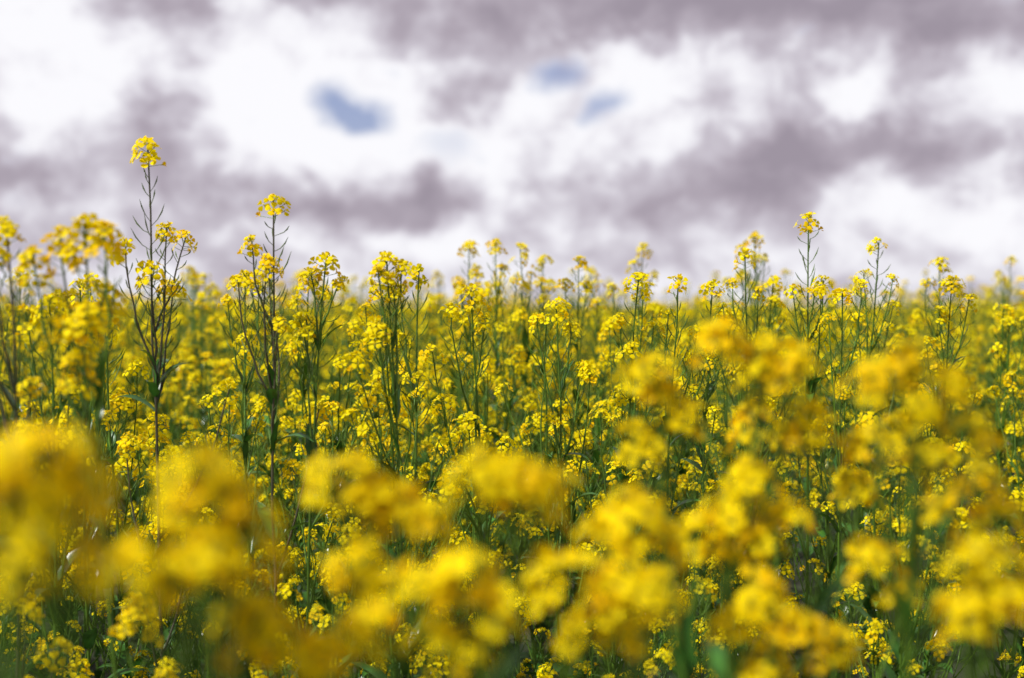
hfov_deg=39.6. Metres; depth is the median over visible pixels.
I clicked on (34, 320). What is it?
rapeseed plant
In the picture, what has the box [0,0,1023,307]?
sky
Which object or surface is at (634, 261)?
rapeseed plant
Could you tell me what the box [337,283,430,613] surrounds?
rapeseed plant
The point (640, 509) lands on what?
rapeseed plant
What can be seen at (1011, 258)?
rapeseed plant
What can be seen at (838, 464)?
rapeseed plant
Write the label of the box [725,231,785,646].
rapeseed plant
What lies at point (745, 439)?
rapeseed plant
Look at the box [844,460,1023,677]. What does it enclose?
rapeseed plant
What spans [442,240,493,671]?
rapeseed plant
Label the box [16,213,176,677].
rapeseed plant
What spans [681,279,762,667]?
rapeseed plant
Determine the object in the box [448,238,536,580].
rapeseed plant
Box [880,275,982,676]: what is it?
rapeseed plant
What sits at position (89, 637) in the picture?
rapeseed plant
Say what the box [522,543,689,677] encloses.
rapeseed plant
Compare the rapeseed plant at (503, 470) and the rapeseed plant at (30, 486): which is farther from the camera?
the rapeseed plant at (503, 470)
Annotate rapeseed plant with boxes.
[0,216,80,677]
[0,423,127,677]
[9,293,93,677]
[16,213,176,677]
[26,278,143,677]
[49,273,170,677]
[97,527,261,677]
[106,136,239,674]
[130,442,296,677]
[209,592,323,677]
[218,269,305,675]
[226,194,328,677]
[251,274,333,671]
[268,251,382,677]
[290,544,523,677]
[301,448,455,677]
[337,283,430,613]
[343,251,472,677]
[418,283,530,677]
[440,442,580,677]
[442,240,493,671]
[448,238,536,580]
[508,242,576,672]
[517,296,628,677]
[521,254,577,673]
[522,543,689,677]
[547,256,596,677]
[570,271,665,677]
[573,483,690,677]
[587,242,662,670]
[607,352,716,677]
[610,274,721,677]
[669,453,816,677]
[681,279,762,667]
[683,314,821,677]
[685,247,768,660]
[698,567,863,677]
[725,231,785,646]
[726,400,962,677]
[766,394,937,677]
[768,212,833,677]
[771,279,868,677]
[779,237,901,673]
[834,337,1005,677]
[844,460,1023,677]
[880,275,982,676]
[915,257,973,660]
[931,531,1023,677]
[960,255,1023,542]
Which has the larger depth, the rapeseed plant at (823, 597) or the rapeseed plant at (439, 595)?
the rapeseed plant at (823, 597)
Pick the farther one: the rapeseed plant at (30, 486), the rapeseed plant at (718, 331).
the rapeseed plant at (718, 331)
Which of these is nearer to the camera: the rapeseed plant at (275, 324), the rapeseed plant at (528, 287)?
the rapeseed plant at (275, 324)
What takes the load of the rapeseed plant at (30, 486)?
on the ground
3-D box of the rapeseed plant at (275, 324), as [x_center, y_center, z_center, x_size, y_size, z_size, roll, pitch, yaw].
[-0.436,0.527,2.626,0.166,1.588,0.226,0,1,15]
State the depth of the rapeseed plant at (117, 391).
3.22 m
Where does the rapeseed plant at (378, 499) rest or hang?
on the ground
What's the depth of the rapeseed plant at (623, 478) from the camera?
3.01 m
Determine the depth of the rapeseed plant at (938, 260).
4.00 m
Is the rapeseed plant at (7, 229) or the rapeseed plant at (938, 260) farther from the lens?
the rapeseed plant at (938, 260)
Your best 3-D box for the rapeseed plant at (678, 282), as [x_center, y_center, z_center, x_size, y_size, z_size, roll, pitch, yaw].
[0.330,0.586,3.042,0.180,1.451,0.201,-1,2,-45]
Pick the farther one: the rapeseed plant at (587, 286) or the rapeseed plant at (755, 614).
the rapeseed plant at (587, 286)
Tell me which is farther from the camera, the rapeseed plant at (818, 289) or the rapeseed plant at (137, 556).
the rapeseed plant at (818, 289)
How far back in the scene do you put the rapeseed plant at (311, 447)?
2.61 m
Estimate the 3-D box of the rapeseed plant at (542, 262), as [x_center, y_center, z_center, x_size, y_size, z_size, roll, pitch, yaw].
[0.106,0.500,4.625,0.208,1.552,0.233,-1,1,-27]
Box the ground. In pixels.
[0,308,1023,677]
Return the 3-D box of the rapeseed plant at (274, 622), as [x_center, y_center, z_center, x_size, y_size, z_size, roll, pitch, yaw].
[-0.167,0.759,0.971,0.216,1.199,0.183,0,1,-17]
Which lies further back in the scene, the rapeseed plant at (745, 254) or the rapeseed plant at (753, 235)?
the rapeseed plant at (753, 235)
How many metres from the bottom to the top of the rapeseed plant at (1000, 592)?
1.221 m
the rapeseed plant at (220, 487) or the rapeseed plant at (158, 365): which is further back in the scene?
the rapeseed plant at (158, 365)
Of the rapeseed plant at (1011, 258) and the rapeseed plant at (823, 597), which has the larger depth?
the rapeseed plant at (1011, 258)
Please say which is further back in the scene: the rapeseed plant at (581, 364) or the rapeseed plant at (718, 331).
the rapeseed plant at (581, 364)
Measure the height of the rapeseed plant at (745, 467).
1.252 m
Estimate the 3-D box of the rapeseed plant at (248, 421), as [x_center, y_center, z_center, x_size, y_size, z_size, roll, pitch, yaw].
[-0.588,0.575,3.230,0.169,1.465,0.244,1,2,37]
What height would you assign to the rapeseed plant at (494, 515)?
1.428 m
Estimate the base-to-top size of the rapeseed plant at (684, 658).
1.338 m
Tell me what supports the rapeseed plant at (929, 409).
on the ground
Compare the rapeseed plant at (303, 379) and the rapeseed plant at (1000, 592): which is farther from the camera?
the rapeseed plant at (303, 379)
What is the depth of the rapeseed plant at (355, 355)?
2.50 m
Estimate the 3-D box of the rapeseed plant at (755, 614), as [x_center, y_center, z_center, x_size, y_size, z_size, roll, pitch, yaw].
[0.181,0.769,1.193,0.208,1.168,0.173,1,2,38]
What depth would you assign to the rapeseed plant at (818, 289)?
3.19 m
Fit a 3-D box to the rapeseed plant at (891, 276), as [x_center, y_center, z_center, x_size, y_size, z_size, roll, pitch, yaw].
[0.797,0.529,3.456,0.260,1.548,0.185,1,2,40]
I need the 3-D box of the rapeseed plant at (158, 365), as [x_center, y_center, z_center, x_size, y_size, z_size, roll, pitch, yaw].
[-0.633,0.474,2.657,0.236,1.693,0.186,0,1,-15]

